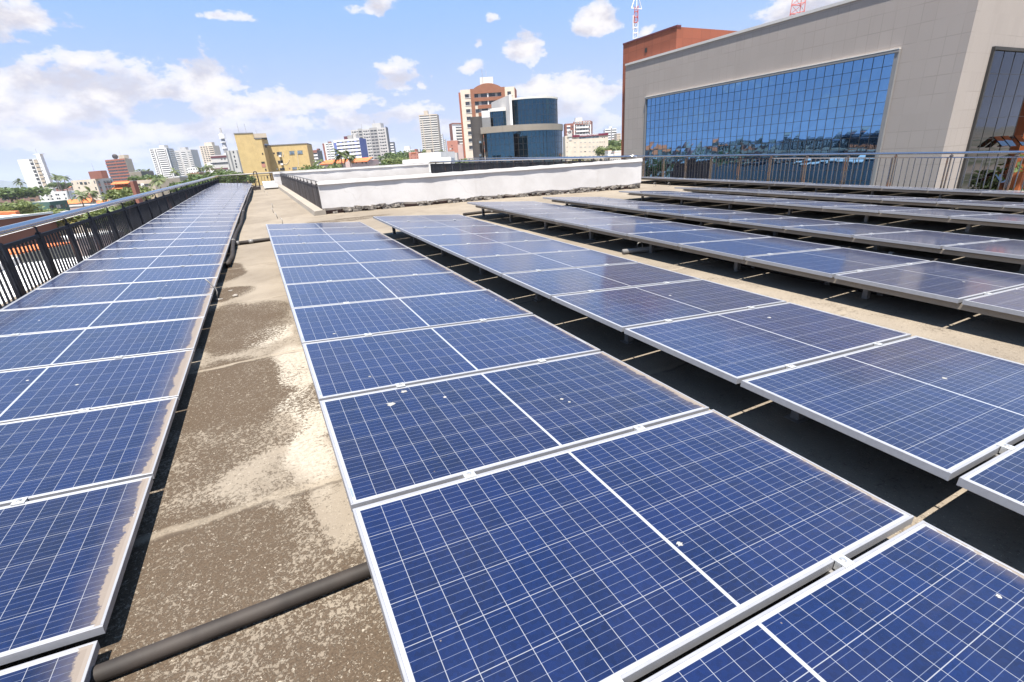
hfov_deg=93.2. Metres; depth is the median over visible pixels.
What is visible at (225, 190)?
solar panel
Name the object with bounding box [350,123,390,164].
building
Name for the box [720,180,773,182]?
solar panel
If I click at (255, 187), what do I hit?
access ladder
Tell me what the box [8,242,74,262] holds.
house
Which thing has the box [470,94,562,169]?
glass building
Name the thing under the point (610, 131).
building
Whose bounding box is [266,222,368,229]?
solar panel
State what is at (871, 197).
solar panel
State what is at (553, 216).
solar panel
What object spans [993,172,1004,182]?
open window
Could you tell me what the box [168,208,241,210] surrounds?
solar panel
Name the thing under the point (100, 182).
building
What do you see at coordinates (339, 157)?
palm tree
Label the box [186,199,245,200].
solar panel
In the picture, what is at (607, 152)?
house
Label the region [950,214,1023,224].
solar panel
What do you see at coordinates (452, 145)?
building
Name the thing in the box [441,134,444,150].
building
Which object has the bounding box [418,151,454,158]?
warehouse
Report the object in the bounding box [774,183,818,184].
solar panel
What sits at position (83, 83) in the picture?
sky
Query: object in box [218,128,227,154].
telecom tower
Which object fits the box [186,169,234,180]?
tree
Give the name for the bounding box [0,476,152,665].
solar panel
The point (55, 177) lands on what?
palm tree
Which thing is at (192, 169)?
house
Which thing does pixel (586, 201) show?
solar panel
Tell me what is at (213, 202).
solar panel
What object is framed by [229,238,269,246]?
conduit
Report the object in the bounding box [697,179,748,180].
solar panel
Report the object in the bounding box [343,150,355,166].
palm tree
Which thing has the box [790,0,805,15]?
lattice mast
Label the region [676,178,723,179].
solar panel
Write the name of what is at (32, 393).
solar panel
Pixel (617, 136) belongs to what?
building
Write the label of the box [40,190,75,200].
building
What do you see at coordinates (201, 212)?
solar panel
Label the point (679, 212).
solar panel
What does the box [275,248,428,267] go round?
solar panel
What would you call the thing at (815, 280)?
conduit
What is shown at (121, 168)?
building
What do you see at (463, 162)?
tree
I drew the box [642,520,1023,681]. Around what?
solar panel
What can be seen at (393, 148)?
building
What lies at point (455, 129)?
building
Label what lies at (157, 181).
palm tree
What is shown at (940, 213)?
solar panel
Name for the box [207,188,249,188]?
solar panel
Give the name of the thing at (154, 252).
solar panel
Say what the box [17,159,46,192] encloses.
building
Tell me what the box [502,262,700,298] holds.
solar panel
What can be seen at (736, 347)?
solar panel
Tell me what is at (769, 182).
solar panel
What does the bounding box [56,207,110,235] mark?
house
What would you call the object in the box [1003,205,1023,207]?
solar panel
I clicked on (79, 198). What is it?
palm tree
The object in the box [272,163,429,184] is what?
wall
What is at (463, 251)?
solar panel
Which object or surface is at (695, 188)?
solar panel
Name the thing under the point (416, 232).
solar panel
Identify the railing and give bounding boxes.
[218,159,478,185]
[467,151,1023,190]
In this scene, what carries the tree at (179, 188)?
on the ground
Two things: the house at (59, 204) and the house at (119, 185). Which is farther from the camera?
the house at (119, 185)
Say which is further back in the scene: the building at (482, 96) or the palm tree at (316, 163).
the building at (482, 96)
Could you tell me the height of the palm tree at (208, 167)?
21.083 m
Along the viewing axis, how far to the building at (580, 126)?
401.59 m
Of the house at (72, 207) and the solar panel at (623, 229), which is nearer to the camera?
the solar panel at (623, 229)
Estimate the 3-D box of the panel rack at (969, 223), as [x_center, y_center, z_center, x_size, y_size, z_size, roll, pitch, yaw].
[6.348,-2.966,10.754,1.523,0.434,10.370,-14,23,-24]
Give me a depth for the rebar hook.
6.35 m
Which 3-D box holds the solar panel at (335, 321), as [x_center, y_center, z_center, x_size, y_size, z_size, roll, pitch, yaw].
[-0.912,-0.261,4.479,2.000,0.050,1.041,-9,22,-26]
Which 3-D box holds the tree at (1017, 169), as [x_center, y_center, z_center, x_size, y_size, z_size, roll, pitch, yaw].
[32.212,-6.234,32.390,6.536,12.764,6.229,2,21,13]
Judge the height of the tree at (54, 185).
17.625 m
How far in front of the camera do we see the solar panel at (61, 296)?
6.03 m
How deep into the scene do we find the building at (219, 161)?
431.98 m
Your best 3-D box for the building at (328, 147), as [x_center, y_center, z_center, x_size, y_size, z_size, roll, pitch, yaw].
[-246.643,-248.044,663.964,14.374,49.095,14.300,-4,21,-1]
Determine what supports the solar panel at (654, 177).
on the panel rack at (940, 193)
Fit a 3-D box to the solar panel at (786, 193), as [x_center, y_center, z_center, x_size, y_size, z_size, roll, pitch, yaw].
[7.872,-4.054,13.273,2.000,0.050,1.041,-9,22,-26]
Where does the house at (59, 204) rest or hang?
on the ground
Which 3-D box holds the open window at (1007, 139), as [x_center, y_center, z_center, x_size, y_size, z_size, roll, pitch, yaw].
[27.882,-11.210,27.150,0.750,0.583,0.500,-14,23,-24]
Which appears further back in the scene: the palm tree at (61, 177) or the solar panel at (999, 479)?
the palm tree at (61, 177)
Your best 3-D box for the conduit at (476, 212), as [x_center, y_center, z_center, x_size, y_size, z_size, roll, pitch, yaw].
[-0.672,-3.477,13.052,1.322,0.092,0.356,-6,21,-7]
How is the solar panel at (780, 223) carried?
on the panel rack at (877, 244)
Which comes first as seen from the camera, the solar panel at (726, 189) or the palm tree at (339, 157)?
the solar panel at (726, 189)
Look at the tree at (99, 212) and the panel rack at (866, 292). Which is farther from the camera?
the tree at (99, 212)
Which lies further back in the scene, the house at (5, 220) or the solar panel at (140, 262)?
the house at (5, 220)
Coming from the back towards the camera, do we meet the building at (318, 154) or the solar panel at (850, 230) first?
the building at (318, 154)
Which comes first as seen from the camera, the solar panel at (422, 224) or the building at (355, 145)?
the solar panel at (422, 224)
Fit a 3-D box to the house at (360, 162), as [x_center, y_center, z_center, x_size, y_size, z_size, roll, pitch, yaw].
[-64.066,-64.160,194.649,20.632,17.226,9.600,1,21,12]
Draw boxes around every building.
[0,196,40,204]
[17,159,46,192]
[33,149,56,191]
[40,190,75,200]
[71,163,114,200]
[105,152,134,181]
[129,171,153,176]
[149,142,180,177]
[174,147,201,175]
[199,142,220,175]
[210,155,229,170]
[225,150,242,171]
[234,124,314,185]
[313,149,323,166]
[322,142,335,159]
[334,134,368,160]
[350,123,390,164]
[390,142,395,153]
[402,157,454,171]
[404,146,420,156]
[419,110,441,152]
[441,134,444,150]
[447,140,459,155]
[449,123,462,143]
[458,77,516,159]
[458,144,463,159]
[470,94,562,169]
[563,130,607,160]
[564,123,573,135]
[573,117,592,134]
[603,127,616,139]
[614,133,620,142]
[624,0,1023,189]
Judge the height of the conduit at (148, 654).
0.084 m
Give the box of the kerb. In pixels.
[277,185,325,215]
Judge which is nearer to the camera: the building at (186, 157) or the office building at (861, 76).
the office building at (861, 76)
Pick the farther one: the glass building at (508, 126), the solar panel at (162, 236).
the glass building at (508, 126)
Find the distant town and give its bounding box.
[56,154,562,198]
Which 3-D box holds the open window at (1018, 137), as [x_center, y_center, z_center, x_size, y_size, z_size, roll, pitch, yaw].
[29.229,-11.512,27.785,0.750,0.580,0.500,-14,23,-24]
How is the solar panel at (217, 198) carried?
on the panel rack
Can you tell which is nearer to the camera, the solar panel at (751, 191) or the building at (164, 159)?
the solar panel at (751, 191)
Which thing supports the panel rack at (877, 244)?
on the roof slab at (248, 504)
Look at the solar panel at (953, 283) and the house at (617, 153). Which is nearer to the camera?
the solar panel at (953, 283)
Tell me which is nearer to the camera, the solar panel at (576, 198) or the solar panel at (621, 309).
the solar panel at (621, 309)
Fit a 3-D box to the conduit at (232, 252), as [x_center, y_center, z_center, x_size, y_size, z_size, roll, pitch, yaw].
[-10.181,-5.196,18.535,0.129,0.707,24.393,-13,23,-23]
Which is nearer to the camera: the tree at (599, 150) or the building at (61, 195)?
the tree at (599, 150)
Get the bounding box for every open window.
[993,136,1008,146]
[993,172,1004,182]
[1002,136,1015,146]
[1014,135,1023,145]
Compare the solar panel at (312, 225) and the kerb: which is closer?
the solar panel at (312, 225)
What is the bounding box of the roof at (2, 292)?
[0,256,85,303]
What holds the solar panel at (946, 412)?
on the panel rack at (796, 417)
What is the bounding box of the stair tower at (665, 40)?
[621,25,736,159]
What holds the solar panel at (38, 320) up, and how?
on the panel rack
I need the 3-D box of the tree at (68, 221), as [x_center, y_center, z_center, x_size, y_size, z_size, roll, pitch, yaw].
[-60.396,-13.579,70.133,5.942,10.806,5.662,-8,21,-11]
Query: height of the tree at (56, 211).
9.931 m
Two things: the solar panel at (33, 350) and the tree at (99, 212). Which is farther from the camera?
the tree at (99, 212)
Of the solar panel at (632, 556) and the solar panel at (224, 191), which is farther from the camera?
the solar panel at (224, 191)
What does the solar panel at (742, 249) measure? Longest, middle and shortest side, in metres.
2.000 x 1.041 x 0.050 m
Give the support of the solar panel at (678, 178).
on the panel rack at (940, 193)
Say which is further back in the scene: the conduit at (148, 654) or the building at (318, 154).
the building at (318, 154)
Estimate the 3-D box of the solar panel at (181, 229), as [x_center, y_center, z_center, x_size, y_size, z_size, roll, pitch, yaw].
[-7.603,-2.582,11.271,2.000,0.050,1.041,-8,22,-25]
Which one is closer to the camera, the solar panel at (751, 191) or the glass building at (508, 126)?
the solar panel at (751, 191)
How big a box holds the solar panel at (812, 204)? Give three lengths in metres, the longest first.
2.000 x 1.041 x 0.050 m
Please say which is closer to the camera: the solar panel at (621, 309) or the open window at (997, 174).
the solar panel at (621, 309)
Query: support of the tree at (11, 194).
on the ground
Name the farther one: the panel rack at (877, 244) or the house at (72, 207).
the house at (72, 207)
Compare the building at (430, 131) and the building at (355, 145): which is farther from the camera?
the building at (430, 131)
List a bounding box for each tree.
[0,186,53,202]
[0,201,44,213]
[13,178,24,186]
[13,199,40,209]
[23,208,66,225]
[45,182,72,190]
[50,173,62,190]
[55,176,71,199]
[58,210,103,253]
[67,205,125,239]
[71,190,90,206]
[81,186,98,203]
[98,185,154,206]
[127,174,167,180]
[148,177,167,194]
[166,177,212,192]
[169,167,180,175]
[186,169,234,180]
[201,171,256,183]
[203,165,215,172]
[298,164,344,169]
[312,159,323,165]
[329,148,349,167]
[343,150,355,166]
[377,150,414,160]
[381,157,408,164]
[387,154,404,160]
[455,158,473,167]
[593,145,620,155]
[608,139,620,145]
[1009,154,1023,190]
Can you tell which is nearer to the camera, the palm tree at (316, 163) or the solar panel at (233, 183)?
the solar panel at (233, 183)
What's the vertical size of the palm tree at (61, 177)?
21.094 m
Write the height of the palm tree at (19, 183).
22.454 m
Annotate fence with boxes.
[0,175,219,308]
[279,172,323,209]
[430,155,637,172]
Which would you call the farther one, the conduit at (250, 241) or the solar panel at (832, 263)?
the conduit at (250, 241)
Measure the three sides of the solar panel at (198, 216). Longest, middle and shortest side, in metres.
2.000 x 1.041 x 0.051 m
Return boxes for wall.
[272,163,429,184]
[317,158,641,213]
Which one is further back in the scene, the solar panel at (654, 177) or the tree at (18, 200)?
the tree at (18, 200)
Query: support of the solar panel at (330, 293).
on the panel rack at (827, 573)
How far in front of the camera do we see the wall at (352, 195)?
16.30 m
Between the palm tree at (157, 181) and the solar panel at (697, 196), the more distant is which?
the palm tree at (157, 181)
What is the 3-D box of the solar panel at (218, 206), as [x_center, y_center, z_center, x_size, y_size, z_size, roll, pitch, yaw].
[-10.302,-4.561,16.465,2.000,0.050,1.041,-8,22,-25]
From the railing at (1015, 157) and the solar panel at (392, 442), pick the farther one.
the railing at (1015, 157)
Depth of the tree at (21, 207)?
149.87 m
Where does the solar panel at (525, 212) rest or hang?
on the panel rack at (866, 292)
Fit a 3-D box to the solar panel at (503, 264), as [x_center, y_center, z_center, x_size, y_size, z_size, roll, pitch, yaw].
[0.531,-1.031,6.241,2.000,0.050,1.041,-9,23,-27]
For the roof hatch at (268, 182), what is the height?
0.423 m
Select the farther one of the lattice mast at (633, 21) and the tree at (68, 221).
the tree at (68, 221)
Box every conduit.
[89,562,370,681]
[225,188,252,265]
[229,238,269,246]
[463,210,499,215]
[622,246,670,253]
[646,243,893,296]
[657,219,977,266]
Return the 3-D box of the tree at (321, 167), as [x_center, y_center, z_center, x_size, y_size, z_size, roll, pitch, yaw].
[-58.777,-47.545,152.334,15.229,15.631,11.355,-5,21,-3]
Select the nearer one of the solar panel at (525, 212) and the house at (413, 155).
the solar panel at (525, 212)
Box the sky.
[0,0,842,182]
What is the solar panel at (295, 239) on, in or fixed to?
on the panel rack at (827, 573)
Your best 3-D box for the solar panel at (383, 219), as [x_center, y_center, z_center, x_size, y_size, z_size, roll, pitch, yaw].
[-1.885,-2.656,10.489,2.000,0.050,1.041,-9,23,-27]
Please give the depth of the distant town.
1347.25 m
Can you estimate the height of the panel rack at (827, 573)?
0.559 m
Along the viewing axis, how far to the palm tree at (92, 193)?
181.47 m
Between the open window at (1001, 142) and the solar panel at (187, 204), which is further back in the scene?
the open window at (1001, 142)
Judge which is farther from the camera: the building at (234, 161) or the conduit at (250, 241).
the building at (234, 161)
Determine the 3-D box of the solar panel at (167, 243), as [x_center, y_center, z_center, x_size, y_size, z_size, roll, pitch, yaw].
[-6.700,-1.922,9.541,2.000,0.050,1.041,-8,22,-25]
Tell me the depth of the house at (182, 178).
209.99 m
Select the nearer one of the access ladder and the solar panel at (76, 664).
the solar panel at (76, 664)
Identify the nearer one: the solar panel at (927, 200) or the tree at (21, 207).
the solar panel at (927, 200)
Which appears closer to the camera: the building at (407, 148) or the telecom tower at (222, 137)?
the telecom tower at (222, 137)
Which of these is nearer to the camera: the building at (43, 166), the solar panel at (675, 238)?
the solar panel at (675, 238)
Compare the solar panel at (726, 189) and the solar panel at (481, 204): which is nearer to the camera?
the solar panel at (481, 204)
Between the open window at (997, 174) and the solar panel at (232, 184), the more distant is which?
the solar panel at (232, 184)
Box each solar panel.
[0,277,217,310]
[0,294,211,335]
[0,317,204,371]
[0,349,193,423]
[0,397,178,506]
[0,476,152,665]
[0,640,99,681]
[36,264,222,288]
[63,253,225,272]
[85,244,228,259]
[102,237,231,249]
[117,231,233,240]
[129,226,234,233]
[139,221,236,227]
[148,217,238,222]
[154,214,239,218]
[161,210,240,214]
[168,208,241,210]
[173,205,242,207]
[177,203,243,205]
[182,201,244,202]
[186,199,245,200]
[189,197,245,198]
[192,195,246,196]
[196,194,247,194]
[198,192,247,193]
[201,191,248,191]
[203,190,248,190]
[205,189,249,189]
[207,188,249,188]
[209,187,250,187]
[210,186,250,186]
[212,185,251,185]
[214,184,251,184]
[216,183,251,183]
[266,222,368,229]
[267,227,379,237]
[269,233,392,244]
[272,239,408,254]
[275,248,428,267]
[279,259,453,287]
[284,272,486,310]
[291,289,532,343]
[302,315,599,403]
[319,351,708,511]
[352,409,913,681]
[373,214,475,223]
[385,220,495,229]
[399,225,521,237]
[417,232,552,247]
[438,240,589,259]
[466,249,637,276]
[467,201,548,206]
[484,204,575,210]
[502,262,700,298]
[504,208,602,215]
[527,212,631,220]
[543,197,617,200]
[551,279,786,331]
[554,216,670,227]
[563,199,642,203]
[587,202,671,206]
[587,222,716,235]
[614,205,710,210]
[619,191,691,193]
[624,302,910,383]
[628,229,770,245]
[641,177,666,178]
[642,193,717,195]
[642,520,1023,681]
[646,208,750,215]
[657,178,697,178]
[669,194,749,197]
[674,187,734,189]
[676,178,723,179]
[678,237,840,259]
[683,213,797,221]
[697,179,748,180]
[699,189,757,190]
[699,197,779,200]
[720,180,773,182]
[727,190,797,192]
[728,218,848,228]
[734,199,822,203]
[740,336,1023,480]
[745,181,803,183]
[745,247,929,277]
[758,192,837,194]
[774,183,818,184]
[774,202,869,207]
[784,223,922,237]
[793,194,876,197]
[805,184,873,186]
[822,205,924,212]
[834,196,918,199]
[834,261,1023,302]
[841,185,895,187]
[853,230,1008,248]
[880,209,1002,217]
[881,187,951,190]
[882,198,976,202]
[928,189,1002,192]
[937,201,1023,206]
[942,239,1023,258]
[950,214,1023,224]
[956,441,1023,515]
[962,286,1023,316]
[981,191,1023,194]
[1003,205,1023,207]
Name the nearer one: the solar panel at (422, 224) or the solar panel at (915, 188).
the solar panel at (422, 224)
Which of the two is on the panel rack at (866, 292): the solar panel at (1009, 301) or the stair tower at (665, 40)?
the solar panel at (1009, 301)
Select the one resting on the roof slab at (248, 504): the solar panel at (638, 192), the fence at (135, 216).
the fence at (135, 216)
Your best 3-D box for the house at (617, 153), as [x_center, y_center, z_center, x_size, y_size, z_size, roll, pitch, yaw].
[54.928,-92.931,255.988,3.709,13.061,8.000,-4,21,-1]
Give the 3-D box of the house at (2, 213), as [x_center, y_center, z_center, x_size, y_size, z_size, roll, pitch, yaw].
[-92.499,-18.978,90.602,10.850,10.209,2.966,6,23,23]
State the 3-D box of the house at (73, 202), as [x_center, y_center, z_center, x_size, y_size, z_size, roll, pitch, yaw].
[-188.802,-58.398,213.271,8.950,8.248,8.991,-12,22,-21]
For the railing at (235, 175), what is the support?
on the roof slab at (248, 504)
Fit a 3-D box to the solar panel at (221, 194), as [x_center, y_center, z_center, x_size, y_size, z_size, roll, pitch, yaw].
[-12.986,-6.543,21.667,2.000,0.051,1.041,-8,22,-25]
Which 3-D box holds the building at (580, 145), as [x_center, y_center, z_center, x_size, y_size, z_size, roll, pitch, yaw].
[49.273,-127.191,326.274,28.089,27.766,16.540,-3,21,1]
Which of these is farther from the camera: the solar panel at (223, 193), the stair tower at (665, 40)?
the stair tower at (665, 40)
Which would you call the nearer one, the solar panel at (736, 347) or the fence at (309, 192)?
the solar panel at (736, 347)
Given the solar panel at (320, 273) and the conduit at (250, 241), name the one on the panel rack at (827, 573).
the solar panel at (320, 273)
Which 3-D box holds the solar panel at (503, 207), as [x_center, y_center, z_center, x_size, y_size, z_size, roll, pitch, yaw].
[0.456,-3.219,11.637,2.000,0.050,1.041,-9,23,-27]
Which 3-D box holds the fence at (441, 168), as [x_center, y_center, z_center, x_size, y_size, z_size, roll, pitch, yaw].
[-0.628,-9.563,27.122,0.080,1.439,21.403,-15,23,-27]
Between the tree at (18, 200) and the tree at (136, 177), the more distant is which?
the tree at (136, 177)
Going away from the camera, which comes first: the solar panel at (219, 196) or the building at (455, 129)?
the solar panel at (219, 196)
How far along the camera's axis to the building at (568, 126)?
396.20 m
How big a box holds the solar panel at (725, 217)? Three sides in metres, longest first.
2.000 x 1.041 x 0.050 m
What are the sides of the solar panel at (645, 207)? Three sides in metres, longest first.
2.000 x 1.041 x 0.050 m
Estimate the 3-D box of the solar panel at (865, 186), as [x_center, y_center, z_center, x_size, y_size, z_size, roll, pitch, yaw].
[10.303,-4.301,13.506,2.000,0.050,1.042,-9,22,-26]
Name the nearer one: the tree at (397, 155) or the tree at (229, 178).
the tree at (229, 178)
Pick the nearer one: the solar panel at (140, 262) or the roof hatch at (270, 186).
the solar panel at (140, 262)
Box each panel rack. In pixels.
[391,227,1000,478]
[475,206,1023,322]
[552,200,1023,273]
[628,193,1023,232]
[641,178,1023,202]
[683,189,1023,211]
[819,569,834,577]
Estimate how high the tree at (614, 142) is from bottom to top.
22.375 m
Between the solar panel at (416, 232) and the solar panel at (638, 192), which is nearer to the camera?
the solar panel at (416, 232)
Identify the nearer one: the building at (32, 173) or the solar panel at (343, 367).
the solar panel at (343, 367)
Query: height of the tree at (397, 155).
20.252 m
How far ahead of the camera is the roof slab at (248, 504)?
2.86 m
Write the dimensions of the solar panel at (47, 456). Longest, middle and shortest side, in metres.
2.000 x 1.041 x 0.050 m
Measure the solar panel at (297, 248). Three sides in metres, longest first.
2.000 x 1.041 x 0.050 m
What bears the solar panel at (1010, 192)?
on the panel rack at (940, 193)
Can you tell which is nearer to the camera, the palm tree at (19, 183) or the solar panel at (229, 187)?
the solar panel at (229, 187)
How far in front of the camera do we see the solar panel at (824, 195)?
12.21 m
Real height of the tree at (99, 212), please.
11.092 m
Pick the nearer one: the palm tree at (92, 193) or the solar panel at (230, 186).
the solar panel at (230, 186)
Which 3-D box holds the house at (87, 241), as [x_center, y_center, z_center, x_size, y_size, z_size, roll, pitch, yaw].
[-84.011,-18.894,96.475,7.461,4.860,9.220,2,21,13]
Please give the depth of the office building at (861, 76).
28.22 m
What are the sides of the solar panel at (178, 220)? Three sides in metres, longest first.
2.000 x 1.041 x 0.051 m
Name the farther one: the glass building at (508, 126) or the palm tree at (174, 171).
the palm tree at (174, 171)
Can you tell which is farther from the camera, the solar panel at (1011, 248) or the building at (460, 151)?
the building at (460, 151)
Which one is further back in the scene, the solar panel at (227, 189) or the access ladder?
the access ladder
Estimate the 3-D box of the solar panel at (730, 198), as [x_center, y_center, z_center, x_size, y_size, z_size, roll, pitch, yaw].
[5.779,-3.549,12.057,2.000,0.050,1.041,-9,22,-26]
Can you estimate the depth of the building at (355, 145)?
457.89 m
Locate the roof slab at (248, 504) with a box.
[0,180,1023,681]
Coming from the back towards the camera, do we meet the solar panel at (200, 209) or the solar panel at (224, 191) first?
the solar panel at (224, 191)
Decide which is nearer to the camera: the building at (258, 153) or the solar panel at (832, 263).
the solar panel at (832, 263)
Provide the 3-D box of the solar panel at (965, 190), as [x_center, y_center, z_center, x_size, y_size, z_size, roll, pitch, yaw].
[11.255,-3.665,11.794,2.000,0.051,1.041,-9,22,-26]
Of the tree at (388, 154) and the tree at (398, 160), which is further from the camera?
the tree at (388, 154)
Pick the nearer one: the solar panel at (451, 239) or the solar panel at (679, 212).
the solar panel at (451, 239)
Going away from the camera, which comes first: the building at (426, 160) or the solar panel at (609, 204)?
the solar panel at (609, 204)
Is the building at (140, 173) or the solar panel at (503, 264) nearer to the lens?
the solar panel at (503, 264)
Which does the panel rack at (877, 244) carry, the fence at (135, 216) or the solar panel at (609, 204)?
the solar panel at (609, 204)
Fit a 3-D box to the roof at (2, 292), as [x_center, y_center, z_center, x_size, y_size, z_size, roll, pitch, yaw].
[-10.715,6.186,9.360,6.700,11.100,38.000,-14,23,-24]
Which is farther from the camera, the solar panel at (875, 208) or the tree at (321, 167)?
the tree at (321, 167)
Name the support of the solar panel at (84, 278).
on the panel rack
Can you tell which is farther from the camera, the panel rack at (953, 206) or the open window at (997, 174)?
the open window at (997, 174)
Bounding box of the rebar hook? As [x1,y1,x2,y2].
[205,279,217,298]
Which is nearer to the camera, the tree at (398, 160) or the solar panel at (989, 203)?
the solar panel at (989, 203)
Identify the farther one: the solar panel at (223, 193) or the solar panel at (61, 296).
the solar panel at (223, 193)
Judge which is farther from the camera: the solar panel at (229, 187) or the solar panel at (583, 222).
the solar panel at (229, 187)
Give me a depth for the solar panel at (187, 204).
17.35 m
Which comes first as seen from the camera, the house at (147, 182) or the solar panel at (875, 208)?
the solar panel at (875, 208)
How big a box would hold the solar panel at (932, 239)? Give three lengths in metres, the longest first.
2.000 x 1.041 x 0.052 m
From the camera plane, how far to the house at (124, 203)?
151.01 m
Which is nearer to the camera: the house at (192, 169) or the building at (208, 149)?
the house at (192, 169)
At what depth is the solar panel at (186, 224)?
12.14 m
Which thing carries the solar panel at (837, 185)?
on the panel rack at (940, 193)
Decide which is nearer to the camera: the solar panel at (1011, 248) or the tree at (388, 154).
the solar panel at (1011, 248)
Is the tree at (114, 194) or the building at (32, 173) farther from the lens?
the building at (32, 173)
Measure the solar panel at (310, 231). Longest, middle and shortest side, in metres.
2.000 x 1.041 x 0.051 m
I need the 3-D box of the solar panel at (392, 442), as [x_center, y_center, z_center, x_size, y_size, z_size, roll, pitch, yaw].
[0.030,0.381,2.763,2.000,0.050,1.041,-9,22,-26]
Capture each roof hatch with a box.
[262,181,274,184]
[263,184,277,189]
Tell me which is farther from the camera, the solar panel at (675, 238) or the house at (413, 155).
the house at (413, 155)
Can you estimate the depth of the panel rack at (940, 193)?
13.26 m
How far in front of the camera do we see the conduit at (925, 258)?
6.47 m
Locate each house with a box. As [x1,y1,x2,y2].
[0,211,19,215]
[0,212,62,248]
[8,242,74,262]
[30,200,69,212]
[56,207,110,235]
[62,230,111,255]
[67,198,96,205]
[69,203,98,209]
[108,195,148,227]
[110,180,136,189]
[137,178,180,199]
[162,177,186,182]
[187,167,202,172]
[320,157,378,168]
[409,149,421,159]
[605,150,611,154]
[611,152,620,159]
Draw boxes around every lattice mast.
[631,0,641,38]
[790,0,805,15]
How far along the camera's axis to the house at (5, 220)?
62.55 m
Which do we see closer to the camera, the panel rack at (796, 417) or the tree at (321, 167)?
the panel rack at (796, 417)
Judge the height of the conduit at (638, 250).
0.091 m
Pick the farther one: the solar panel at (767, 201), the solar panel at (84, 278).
the solar panel at (767, 201)
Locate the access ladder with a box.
[242,171,260,190]
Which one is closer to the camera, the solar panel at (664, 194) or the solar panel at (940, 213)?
the solar panel at (940, 213)
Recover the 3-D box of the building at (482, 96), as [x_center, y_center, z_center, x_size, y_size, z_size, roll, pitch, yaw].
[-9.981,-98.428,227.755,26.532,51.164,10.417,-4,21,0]
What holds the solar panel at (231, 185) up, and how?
on the panel rack
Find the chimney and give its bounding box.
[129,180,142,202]
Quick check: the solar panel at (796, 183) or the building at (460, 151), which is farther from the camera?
the building at (460, 151)

